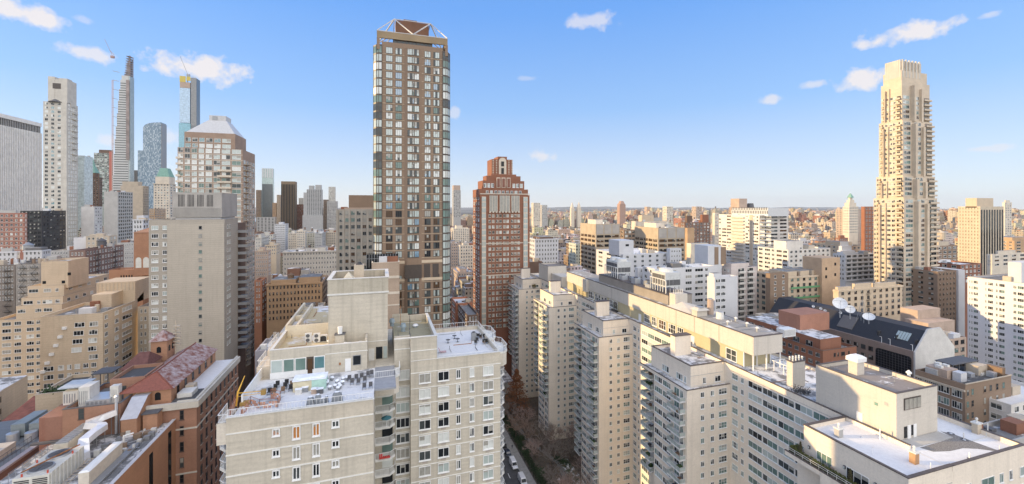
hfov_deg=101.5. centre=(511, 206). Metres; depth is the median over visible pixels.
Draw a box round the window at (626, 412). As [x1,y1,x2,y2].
[623,410,629,414]
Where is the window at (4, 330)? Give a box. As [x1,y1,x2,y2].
[2,329,10,332]
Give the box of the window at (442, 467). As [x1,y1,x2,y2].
[438,462,449,473]
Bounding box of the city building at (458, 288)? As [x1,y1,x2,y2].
[454,275,472,296]
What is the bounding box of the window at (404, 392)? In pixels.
[396,386,409,398]
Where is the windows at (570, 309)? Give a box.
[569,307,573,428]
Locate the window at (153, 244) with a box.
[151,242,158,246]
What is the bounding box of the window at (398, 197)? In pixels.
[395,194,401,200]
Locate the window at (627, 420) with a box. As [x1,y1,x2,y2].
[623,418,629,423]
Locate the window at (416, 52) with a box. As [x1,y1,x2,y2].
[414,49,418,55]
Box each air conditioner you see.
[305,333,311,342]
[313,332,320,342]
[776,326,795,337]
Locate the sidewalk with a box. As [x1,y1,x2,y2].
[500,420,535,483]
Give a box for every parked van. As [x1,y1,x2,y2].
[509,455,517,469]
[518,471,526,483]
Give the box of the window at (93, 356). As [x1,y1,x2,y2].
[89,354,97,359]
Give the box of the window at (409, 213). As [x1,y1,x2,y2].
[407,211,411,216]
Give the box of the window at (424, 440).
[419,434,430,446]
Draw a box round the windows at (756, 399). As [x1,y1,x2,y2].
[748,380,777,483]
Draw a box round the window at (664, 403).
[662,401,670,411]
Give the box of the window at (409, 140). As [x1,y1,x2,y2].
[407,138,411,143]
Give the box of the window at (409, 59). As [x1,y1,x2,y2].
[407,56,411,62]
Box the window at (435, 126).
[433,123,438,129]
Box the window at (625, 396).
[623,393,629,398]
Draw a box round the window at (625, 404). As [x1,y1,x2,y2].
[623,402,629,406]
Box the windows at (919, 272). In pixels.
[911,270,933,305]
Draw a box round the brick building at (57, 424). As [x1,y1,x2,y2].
[30,382,132,450]
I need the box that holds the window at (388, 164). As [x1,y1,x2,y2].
[386,162,392,167]
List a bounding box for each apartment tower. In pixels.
[43,76,77,248]
[149,192,251,407]
[176,115,254,386]
[302,185,322,231]
[329,187,335,200]
[373,19,449,328]
[452,185,460,225]
[473,156,529,377]
[531,203,539,229]
[540,205,546,226]
[570,203,573,226]
[576,202,580,226]
[617,201,625,225]
[663,207,672,223]
[692,207,701,218]
[719,199,788,270]
[843,193,857,244]
[861,207,873,252]
[874,59,939,306]
[958,198,1003,274]
[1002,200,1011,235]
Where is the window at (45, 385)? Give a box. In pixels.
[44,383,53,388]
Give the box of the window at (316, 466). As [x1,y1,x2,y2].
[312,463,319,477]
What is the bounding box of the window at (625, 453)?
[623,450,629,455]
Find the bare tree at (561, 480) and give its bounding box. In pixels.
[552,470,576,483]
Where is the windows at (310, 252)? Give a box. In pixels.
[310,252,335,281]
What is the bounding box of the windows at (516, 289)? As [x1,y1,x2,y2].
[516,289,517,392]
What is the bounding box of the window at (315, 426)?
[312,422,319,437]
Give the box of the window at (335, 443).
[331,440,339,448]
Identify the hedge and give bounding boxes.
[502,414,547,483]
[788,443,856,483]
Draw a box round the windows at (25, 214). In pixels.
[25,214,26,242]
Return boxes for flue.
[114,395,117,433]
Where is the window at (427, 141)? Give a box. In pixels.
[425,139,430,144]
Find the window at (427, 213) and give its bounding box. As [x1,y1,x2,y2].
[425,211,430,216]
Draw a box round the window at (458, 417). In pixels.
[456,414,460,424]
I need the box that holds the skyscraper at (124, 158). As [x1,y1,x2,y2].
[113,56,133,191]
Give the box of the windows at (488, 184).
[484,183,522,187]
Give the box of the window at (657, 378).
[655,375,661,384]
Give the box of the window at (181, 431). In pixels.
[179,426,183,436]
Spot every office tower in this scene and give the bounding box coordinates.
[0,113,41,212]
[134,170,137,181]
[281,181,296,229]
[336,195,372,270]
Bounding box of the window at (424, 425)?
[419,419,430,430]
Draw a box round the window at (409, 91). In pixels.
[407,89,411,95]
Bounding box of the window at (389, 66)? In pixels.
[386,63,392,69]
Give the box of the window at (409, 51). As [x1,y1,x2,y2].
[407,48,411,54]
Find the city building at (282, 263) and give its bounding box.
[281,252,282,275]
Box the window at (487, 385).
[483,380,493,390]
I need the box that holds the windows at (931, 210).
[929,200,936,266]
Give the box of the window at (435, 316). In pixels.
[433,313,439,319]
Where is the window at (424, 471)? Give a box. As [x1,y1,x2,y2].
[419,465,430,477]
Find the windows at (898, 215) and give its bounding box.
[877,200,902,305]
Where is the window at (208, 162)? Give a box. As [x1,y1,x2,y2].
[205,160,211,164]
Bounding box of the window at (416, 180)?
[414,178,418,184]
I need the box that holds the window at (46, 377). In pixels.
[43,374,53,380]
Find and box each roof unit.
[57,378,95,404]
[78,380,99,406]
[85,391,111,405]
[110,383,121,402]
[471,331,475,340]
[619,274,627,279]
[631,277,640,283]
[643,279,651,284]
[645,283,654,287]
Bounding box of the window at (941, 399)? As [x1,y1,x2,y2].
[938,395,948,405]
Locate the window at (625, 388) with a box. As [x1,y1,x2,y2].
[623,385,629,390]
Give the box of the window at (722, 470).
[718,466,726,474]
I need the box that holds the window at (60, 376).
[58,374,63,378]
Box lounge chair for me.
[379,454,389,458]
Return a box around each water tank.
[22,242,33,250]
[96,238,106,247]
[937,230,945,240]
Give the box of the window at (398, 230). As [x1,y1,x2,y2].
[395,227,401,233]
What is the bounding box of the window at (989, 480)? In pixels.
[981,476,994,483]
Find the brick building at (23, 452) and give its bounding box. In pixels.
[0,419,38,479]
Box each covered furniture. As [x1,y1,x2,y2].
[306,396,313,405]
[314,393,320,404]
[319,397,325,403]
[331,391,342,401]
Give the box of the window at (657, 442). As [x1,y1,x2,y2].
[654,437,661,448]
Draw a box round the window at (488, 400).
[483,395,493,405]
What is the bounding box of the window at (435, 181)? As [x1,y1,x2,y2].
[433,179,438,184]
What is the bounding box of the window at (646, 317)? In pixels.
[644,313,649,323]
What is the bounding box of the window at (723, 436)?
[718,432,726,440]
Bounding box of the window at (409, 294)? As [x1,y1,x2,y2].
[407,292,411,298]
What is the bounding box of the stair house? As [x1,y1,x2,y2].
[120,392,151,434]
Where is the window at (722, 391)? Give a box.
[719,387,726,394]
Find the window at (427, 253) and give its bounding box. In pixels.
[425,250,430,256]
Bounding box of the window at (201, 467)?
[200,463,202,475]
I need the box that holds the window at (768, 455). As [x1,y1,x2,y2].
[762,449,777,464]
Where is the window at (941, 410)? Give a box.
[938,406,948,415]
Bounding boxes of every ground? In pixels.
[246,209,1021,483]
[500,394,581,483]
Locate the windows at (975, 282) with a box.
[969,280,986,362]
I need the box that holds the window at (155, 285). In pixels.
[151,283,157,287]
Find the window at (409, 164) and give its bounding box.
[407,162,411,168]
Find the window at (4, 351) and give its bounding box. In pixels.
[2,350,10,353]
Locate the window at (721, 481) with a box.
[719,478,726,483]
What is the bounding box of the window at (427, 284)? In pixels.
[425,282,430,288]
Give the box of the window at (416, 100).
[414,98,418,103]
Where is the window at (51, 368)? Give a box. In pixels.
[44,366,53,371]
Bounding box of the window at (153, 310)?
[151,308,158,312]
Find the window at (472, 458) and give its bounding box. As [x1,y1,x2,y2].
[469,457,474,467]
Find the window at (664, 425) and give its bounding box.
[663,423,670,433]
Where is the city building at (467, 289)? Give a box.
[457,281,472,301]
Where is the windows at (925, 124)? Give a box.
[925,124,931,174]
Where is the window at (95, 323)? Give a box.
[89,321,97,326]
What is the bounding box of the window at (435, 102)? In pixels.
[433,100,438,105]
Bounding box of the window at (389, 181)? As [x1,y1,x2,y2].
[386,178,392,184]
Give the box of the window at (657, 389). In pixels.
[654,385,661,394]
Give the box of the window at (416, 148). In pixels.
[414,146,418,152]
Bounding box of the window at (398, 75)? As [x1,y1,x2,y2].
[395,72,401,78]
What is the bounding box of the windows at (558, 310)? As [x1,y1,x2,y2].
[557,309,565,432]
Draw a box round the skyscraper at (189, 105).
[179,56,199,146]
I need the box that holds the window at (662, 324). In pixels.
[659,319,665,330]
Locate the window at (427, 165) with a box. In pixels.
[425,163,430,168]
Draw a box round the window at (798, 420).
[794,415,808,427]
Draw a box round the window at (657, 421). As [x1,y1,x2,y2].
[654,416,661,427]
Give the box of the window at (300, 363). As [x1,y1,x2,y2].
[295,357,305,370]
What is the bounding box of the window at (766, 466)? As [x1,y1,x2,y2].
[762,461,777,476]
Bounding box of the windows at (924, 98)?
[924,98,928,119]
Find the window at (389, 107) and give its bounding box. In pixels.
[386,104,392,110]
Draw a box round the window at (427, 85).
[425,83,430,89]
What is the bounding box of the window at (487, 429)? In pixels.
[483,424,493,435]
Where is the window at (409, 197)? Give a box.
[407,194,411,200]
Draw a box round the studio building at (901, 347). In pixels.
[768,296,954,377]
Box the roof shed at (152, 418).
[141,408,162,429]
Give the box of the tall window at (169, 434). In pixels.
[168,431,170,483]
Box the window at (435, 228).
[433,226,439,232]
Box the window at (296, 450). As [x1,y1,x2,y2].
[292,445,300,460]
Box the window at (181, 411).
[179,410,183,420]
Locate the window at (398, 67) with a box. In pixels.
[395,64,401,70]
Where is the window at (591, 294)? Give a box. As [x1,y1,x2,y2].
[588,291,593,299]
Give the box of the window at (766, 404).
[762,399,777,413]
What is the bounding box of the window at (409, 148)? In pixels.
[407,146,411,151]
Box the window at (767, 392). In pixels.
[762,387,777,400]
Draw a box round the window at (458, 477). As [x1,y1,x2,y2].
[456,475,460,483]
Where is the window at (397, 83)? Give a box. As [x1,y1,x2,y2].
[395,80,401,86]
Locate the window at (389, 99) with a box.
[386,96,392,102]
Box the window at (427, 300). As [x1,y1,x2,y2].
[425,298,430,304]
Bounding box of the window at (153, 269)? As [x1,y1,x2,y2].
[151,267,157,271]
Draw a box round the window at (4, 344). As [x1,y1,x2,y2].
[2,343,10,346]
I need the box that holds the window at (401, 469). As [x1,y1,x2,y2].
[396,462,409,475]
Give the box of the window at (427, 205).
[425,203,430,208]
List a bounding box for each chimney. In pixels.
[334,326,345,342]
[521,268,529,277]
[549,280,560,292]
[594,299,608,315]
[669,289,686,304]
[670,332,691,355]
[689,305,708,316]
[707,298,713,314]
[716,311,723,319]
[786,355,805,387]
[833,422,843,437]
[908,445,920,464]
[970,417,982,434]
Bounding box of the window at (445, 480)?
[438,477,448,483]
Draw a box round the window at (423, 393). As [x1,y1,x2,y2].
[419,388,430,399]
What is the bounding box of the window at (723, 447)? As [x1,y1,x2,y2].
[718,444,726,451]
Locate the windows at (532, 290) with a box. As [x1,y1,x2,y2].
[526,290,532,392]
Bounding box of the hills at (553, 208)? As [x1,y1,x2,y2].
[42,207,860,210]
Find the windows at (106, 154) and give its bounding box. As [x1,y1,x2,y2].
[94,153,108,203]
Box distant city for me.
[78,206,1023,248]
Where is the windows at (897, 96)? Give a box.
[883,96,900,119]
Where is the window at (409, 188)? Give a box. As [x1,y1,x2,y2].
[407,186,411,192]
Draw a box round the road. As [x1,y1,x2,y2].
[500,438,520,483]
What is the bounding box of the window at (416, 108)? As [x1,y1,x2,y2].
[414,106,418,111]
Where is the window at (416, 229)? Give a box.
[414,227,418,232]
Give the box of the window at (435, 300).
[433,298,438,303]
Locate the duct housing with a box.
[78,441,140,483]
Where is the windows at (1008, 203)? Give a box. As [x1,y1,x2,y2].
[1006,203,1010,235]
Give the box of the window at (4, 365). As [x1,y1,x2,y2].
[2,364,10,367]
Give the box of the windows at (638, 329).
[638,329,639,481]
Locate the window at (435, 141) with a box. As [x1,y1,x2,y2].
[433,139,438,145]
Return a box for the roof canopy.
[91,366,121,384]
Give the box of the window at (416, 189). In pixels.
[414,186,418,192]
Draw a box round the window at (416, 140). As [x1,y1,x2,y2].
[414,138,418,144]
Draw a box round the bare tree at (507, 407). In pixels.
[502,400,518,423]
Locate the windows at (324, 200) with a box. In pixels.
[324,200,327,228]
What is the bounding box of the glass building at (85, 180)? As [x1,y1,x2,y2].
[78,155,92,229]
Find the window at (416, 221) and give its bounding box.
[414,219,418,224]
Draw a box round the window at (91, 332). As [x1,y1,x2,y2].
[89,329,97,334]
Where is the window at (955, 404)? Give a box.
[952,400,961,409]
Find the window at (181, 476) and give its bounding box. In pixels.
[179,475,183,483]
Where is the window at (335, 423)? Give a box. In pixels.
[331,420,339,428]
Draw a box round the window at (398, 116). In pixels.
[395,113,401,119]
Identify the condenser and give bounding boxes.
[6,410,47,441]
[24,410,51,442]
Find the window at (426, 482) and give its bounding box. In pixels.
[419,480,430,483]
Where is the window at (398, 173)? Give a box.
[395,170,401,176]
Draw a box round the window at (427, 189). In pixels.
[425,187,430,192]
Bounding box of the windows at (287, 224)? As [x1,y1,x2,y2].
[286,224,287,248]
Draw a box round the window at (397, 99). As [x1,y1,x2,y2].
[395,97,401,103]
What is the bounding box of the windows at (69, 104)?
[68,104,75,245]
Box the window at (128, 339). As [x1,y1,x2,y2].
[122,336,131,344]
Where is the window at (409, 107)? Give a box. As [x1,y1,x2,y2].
[407,105,411,111]
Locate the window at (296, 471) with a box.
[292,466,300,481]
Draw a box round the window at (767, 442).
[762,436,777,451]
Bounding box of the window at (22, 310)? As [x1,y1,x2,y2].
[17,309,25,312]
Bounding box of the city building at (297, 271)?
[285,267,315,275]
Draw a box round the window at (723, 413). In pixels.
[718,410,726,417]
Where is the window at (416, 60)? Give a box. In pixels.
[414,57,418,63]
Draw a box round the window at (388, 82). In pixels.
[386,80,392,86]
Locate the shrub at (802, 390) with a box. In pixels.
[787,384,810,394]
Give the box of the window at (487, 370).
[483,365,493,376]
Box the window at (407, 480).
[396,478,409,483]
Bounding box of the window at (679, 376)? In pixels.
[676,371,682,381]
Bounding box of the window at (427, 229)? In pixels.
[425,227,430,232]
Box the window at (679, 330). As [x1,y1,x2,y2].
[677,326,683,332]
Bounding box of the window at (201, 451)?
[200,448,202,459]
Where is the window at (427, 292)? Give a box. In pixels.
[425,290,430,296]
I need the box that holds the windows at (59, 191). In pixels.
[57,190,60,208]
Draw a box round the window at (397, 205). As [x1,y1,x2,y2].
[395,203,401,208]
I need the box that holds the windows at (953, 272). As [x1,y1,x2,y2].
[953,272,954,319]
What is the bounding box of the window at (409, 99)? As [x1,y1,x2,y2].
[407,97,411,103]
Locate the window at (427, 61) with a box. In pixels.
[425,59,430,65]
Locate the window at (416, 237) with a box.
[414,235,418,240]
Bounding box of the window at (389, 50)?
[386,47,392,53]
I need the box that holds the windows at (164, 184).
[161,184,167,218]
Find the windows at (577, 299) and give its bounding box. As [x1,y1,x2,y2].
[576,299,578,401]
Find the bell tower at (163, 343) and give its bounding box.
[149,320,180,361]
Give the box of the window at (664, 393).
[663,390,670,400]
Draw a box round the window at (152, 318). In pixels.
[151,316,158,320]
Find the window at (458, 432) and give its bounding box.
[456,429,460,439]
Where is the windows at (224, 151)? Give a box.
[222,149,240,221]
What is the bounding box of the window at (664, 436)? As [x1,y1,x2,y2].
[663,433,670,444]
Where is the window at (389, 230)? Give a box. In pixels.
[386,227,392,233]
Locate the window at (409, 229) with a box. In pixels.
[407,227,411,233]
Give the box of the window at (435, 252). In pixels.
[433,250,438,256]
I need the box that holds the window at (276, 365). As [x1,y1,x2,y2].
[271,359,282,373]
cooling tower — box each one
[8,444,83,483]
[604,257,630,278]
[650,267,680,293]
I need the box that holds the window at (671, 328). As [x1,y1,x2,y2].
[668,323,675,333]
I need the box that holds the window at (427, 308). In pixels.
[425,306,430,312]
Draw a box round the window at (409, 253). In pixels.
[407,251,411,257]
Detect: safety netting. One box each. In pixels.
[230,394,238,414]
[241,396,259,413]
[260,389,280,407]
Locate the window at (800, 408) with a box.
[794,402,812,417]
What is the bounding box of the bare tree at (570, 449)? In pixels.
[554,430,576,460]
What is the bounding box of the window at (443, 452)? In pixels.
[438,446,449,458]
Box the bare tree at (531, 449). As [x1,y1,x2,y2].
[522,438,543,460]
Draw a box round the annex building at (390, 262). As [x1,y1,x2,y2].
[366,252,399,328]
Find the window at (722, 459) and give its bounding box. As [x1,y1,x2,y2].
[719,455,726,463]
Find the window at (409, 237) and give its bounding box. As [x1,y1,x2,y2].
[407,235,411,241]
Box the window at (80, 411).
[77,408,83,420]
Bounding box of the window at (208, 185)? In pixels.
[206,183,211,187]
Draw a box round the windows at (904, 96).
[903,95,918,118]
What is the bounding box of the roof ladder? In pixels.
[62,458,93,483]
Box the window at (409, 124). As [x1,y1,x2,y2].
[407,121,411,127]
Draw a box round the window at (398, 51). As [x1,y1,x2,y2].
[395,48,401,54]
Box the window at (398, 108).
[395,105,401,111]
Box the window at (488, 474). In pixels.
[483,468,493,480]
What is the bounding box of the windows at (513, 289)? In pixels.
[512,287,515,375]
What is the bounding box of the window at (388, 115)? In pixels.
[386,112,392,118]
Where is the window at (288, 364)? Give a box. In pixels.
[283,358,294,371]
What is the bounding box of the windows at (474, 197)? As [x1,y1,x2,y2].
[474,197,478,313]
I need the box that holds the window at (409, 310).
[407,308,411,314]
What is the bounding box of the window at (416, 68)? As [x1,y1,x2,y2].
[414,65,418,71]
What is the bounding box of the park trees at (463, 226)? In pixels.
[255,225,471,236]
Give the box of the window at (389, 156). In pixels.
[386,153,392,159]
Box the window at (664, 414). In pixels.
[662,412,670,422]
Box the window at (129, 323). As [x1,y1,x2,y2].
[122,320,131,328]
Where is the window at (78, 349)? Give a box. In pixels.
[71,347,81,352]
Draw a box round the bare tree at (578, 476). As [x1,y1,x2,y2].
[562,466,590,483]
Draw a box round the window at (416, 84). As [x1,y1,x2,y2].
[414,81,418,87]
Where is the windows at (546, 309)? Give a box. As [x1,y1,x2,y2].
[545,307,547,432]
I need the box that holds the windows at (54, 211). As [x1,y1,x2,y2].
[44,211,64,248]
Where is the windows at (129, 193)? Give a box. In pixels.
[127,193,131,238]
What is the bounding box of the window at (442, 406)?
[438,401,449,412]
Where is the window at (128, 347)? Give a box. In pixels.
[122,344,131,352]
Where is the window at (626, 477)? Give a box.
[623,474,629,480]
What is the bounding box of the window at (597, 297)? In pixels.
[595,293,600,299]
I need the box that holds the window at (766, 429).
[762,424,777,438]
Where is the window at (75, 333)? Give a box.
[73,330,83,335]
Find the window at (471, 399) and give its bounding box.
[469,397,474,407]
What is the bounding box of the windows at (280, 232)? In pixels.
[278,225,283,251]
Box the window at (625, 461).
[623,458,629,463]
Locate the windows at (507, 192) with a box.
[486,191,521,193]
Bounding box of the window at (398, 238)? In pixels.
[395,235,401,241]
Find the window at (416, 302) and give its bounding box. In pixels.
[414,299,418,305]
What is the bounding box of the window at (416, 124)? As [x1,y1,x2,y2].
[414,122,418,128]
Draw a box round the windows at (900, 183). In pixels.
[879,178,901,195]
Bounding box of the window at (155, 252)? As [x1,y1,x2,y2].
[151,250,157,254]
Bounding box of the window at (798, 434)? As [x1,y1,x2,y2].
[795,429,803,440]
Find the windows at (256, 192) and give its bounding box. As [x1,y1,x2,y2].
[256,192,259,228]
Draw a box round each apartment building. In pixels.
[0,248,20,261]
[0,257,108,399]
[0,375,27,421]
[22,247,50,259]
[35,372,99,411]
[40,276,148,391]
[51,246,77,256]
[74,234,95,248]
[86,233,116,247]
[117,239,133,267]
[138,302,148,352]
[149,209,165,218]
[216,262,506,483]
[254,277,266,376]
[255,233,268,250]
[255,246,270,283]
[256,190,261,229]
[257,217,276,232]
[264,232,275,241]
[265,241,280,275]
[266,274,327,337]
[273,203,276,216]
[274,222,288,251]
[277,195,280,223]
[282,246,335,305]
[288,230,296,248]
[296,229,306,247]
[297,204,303,229]
[299,198,303,203]
[314,229,326,247]
[323,200,328,229]
[326,230,335,246]
[327,201,337,228]
[450,240,459,271]
[451,225,468,242]
[451,265,472,286]
[456,301,478,326]
[458,243,472,269]
[530,234,558,262]
[596,239,666,276]
[631,215,666,229]
[635,267,642,279]
[643,261,714,307]
[667,248,681,262]
[681,215,709,243]
[684,242,707,263]
[685,228,693,259]
[695,244,756,320]
[707,272,737,317]
[712,213,718,244]
[746,307,856,366]
[746,312,778,318]
[757,255,839,312]
[758,240,829,270]
[766,272,787,312]
[798,238,810,244]
[812,241,860,256]
[833,241,873,287]
[833,281,903,320]
[835,235,847,240]
[836,209,860,244]
[900,305,965,356]
[911,266,964,336]
[937,241,956,260]
[937,259,980,356]
[967,261,1023,382]
[982,413,1023,443]
[987,250,1023,274]
[989,379,1023,420]
[1004,236,1023,252]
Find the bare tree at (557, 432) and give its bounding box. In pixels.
[540,426,562,451]
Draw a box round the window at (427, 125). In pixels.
[425,123,430,129]
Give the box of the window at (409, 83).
[407,81,411,87]
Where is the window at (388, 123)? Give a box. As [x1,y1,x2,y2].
[386,121,392,127]
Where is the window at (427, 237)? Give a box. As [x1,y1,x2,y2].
[425,234,430,240]
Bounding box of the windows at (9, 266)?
[2,266,12,300]
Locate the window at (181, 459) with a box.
[180,457,183,467]
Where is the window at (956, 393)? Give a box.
[951,388,961,398]
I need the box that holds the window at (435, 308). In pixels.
[433,305,439,311]
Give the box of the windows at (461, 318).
[458,306,464,321]
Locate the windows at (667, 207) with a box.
[667,207,672,220]
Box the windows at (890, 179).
[877,178,894,195]
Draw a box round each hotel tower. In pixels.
[93,159,101,206]
[153,168,176,218]
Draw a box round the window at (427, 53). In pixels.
[425,51,430,57]
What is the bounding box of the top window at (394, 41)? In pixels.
[394,41,430,46]
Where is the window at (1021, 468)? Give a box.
[1020,466,1023,477]
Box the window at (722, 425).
[719,421,726,428]
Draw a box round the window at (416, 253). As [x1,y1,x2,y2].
[414,251,418,257]
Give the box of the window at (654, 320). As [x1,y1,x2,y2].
[652,316,656,326]
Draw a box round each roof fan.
[389,318,394,326]
[400,323,405,331]
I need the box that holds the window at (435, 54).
[433,52,438,58]
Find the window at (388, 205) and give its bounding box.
[386,203,392,208]
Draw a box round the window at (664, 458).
[662,455,670,467]
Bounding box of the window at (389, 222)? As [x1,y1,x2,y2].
[386,219,392,225]
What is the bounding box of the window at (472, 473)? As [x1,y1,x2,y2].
[469,472,474,482]
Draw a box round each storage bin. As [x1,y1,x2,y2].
[295,387,301,394]
[302,386,308,392]
[311,387,317,393]
[316,387,323,393]
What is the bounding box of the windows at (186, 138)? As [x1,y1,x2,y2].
[185,137,230,148]
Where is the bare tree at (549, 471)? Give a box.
[540,464,560,483]
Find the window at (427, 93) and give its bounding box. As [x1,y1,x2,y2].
[425,91,430,97]
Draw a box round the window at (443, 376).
[438,370,449,381]
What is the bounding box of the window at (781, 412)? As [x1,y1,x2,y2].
[778,407,793,421]
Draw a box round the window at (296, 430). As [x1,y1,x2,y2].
[292,425,300,440]
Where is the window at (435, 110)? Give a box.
[433,107,438,113]
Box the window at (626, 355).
[623,353,629,357]
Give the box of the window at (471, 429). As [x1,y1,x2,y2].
[469,427,474,437]
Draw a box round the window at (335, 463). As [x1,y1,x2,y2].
[331,459,339,468]
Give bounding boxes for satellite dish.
[832,297,847,317]
[845,305,855,318]
[862,313,874,323]
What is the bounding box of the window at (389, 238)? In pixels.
[386,235,392,241]
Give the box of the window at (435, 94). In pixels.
[433,92,438,97]
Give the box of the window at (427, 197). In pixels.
[425,195,430,200]
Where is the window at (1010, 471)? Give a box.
[1009,470,1013,480]
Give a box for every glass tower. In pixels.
[94,150,112,225]
[138,122,166,208]
[262,168,273,216]
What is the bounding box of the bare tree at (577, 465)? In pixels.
[572,452,584,467]
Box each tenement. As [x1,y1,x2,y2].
[0,258,45,317]
[16,255,68,305]
[69,243,123,273]
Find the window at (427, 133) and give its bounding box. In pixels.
[425,131,430,137]
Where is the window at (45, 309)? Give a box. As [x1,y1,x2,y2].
[44,308,51,311]
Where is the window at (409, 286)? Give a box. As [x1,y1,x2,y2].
[407,284,411,289]
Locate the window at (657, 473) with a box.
[655,469,661,480]
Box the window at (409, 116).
[407,113,411,119]
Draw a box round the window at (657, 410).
[654,406,661,416]
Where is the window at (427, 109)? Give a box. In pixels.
[425,107,430,113]
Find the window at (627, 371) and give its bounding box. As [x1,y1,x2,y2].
[623,369,629,374]
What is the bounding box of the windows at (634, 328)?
[633,326,636,479]
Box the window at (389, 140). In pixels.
[386,137,392,143]
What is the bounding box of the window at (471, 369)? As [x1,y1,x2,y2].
[469,368,474,377]
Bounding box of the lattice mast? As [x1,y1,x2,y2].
[856,293,866,320]
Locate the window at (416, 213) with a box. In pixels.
[414,211,418,216]
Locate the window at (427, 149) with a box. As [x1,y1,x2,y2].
[425,147,430,152]
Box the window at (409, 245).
[407,243,411,249]
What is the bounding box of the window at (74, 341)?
[72,339,82,344]
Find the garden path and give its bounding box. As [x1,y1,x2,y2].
[502,404,568,483]
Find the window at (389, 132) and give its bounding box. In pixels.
[386,129,392,135]
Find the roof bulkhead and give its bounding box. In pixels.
[177,382,197,397]
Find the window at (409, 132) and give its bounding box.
[407,130,411,135]
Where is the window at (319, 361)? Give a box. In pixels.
[314,355,324,368]
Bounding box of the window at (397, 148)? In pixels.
[395,146,401,151]
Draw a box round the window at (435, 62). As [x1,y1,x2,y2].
[433,60,439,66]
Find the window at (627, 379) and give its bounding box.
[623,377,629,382]
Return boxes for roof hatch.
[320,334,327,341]
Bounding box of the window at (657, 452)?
[655,448,661,459]
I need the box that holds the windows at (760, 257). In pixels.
[759,248,769,270]
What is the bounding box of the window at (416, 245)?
[414,243,418,249]
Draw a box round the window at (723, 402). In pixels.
[718,399,726,406]
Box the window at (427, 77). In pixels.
[425,75,430,81]
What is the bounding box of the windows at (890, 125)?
[879,123,895,174]
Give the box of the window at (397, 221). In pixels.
[395,219,401,224]
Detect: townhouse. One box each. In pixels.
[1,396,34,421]
[110,362,163,390]
[119,351,162,371]
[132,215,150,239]
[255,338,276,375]
[270,332,279,337]
[305,302,324,306]
[451,296,472,327]
[530,257,541,272]
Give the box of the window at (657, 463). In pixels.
[654,458,661,469]
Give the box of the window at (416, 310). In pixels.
[414,307,418,313]
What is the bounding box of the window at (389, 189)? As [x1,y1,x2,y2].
[386,186,392,192]
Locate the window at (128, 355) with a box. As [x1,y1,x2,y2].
[122,352,131,360]
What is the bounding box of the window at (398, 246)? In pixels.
[395,243,401,249]
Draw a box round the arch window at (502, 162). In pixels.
[501,161,503,173]
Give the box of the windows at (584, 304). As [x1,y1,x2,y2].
[582,302,593,309]
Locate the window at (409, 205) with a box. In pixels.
[407,203,411,208]
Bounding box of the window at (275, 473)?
[271,469,280,479]
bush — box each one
[516,434,524,440]
[522,448,530,454]
[535,466,544,474]
[553,455,570,466]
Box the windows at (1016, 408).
[1015,405,1023,412]
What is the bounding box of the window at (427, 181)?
[425,179,430,184]
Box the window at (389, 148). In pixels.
[386,145,392,151]
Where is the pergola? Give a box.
[772,359,806,374]
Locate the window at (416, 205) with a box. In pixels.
[414,203,418,208]
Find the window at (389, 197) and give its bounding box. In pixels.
[386,194,392,200]
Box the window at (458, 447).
[456,444,460,454]
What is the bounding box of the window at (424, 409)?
[419,403,430,415]
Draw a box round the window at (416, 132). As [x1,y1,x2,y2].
[414,130,418,136]
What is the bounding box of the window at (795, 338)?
[793,336,799,342]
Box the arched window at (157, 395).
[155,392,160,399]
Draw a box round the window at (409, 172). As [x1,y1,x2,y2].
[407,170,411,176]
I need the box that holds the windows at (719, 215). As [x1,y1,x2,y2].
[719,215,730,259]
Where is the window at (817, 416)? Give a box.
[813,411,828,420]
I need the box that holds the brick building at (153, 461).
[0,419,175,483]
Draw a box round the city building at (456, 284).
[451,276,465,296]
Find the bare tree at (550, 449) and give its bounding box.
[539,438,567,469]
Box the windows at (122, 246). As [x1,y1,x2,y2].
[111,246,122,267]
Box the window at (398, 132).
[395,129,401,135]
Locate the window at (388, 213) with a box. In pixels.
[386,211,392,216]
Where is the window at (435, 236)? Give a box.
[433,234,439,240]
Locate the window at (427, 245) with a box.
[425,242,430,248]
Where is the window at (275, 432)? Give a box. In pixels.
[271,428,280,437]
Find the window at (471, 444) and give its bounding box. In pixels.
[469,442,474,452]
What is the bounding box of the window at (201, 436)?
[200,432,202,444]
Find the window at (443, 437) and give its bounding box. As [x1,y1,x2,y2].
[438,431,449,443]
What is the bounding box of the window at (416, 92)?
[414,90,418,95]
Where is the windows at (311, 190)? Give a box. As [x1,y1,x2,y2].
[307,190,320,213]
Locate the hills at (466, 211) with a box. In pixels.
[255,209,946,213]
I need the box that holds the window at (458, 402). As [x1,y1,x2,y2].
[456,399,460,409]
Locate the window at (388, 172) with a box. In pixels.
[386,170,392,175]
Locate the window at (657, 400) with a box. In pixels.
[655,395,661,405]
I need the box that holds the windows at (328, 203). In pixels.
[328,203,335,227]
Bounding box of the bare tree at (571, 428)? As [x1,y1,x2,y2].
[558,421,574,446]
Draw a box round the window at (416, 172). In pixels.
[414,170,418,176]
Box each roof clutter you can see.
[93,449,100,456]
[101,442,109,450]
[134,432,141,439]
[142,431,154,436]
[143,434,150,439]
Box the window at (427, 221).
[425,219,430,224]
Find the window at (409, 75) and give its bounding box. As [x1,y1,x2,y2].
[407,73,411,79]
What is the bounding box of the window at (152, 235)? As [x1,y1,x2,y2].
[151,234,157,238]
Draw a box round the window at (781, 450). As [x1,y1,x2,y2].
[778,445,793,461]
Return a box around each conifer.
[503,368,529,416]
[847,469,853,480]
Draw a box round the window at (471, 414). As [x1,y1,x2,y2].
[469,412,474,422]
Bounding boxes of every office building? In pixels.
[0,210,26,259]
[20,209,65,250]
[81,205,101,236]
[104,190,132,242]
[121,181,148,218]
[580,219,619,273]
[620,229,634,247]
[635,222,684,260]
[914,356,1011,423]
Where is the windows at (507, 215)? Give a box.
[503,214,519,326]

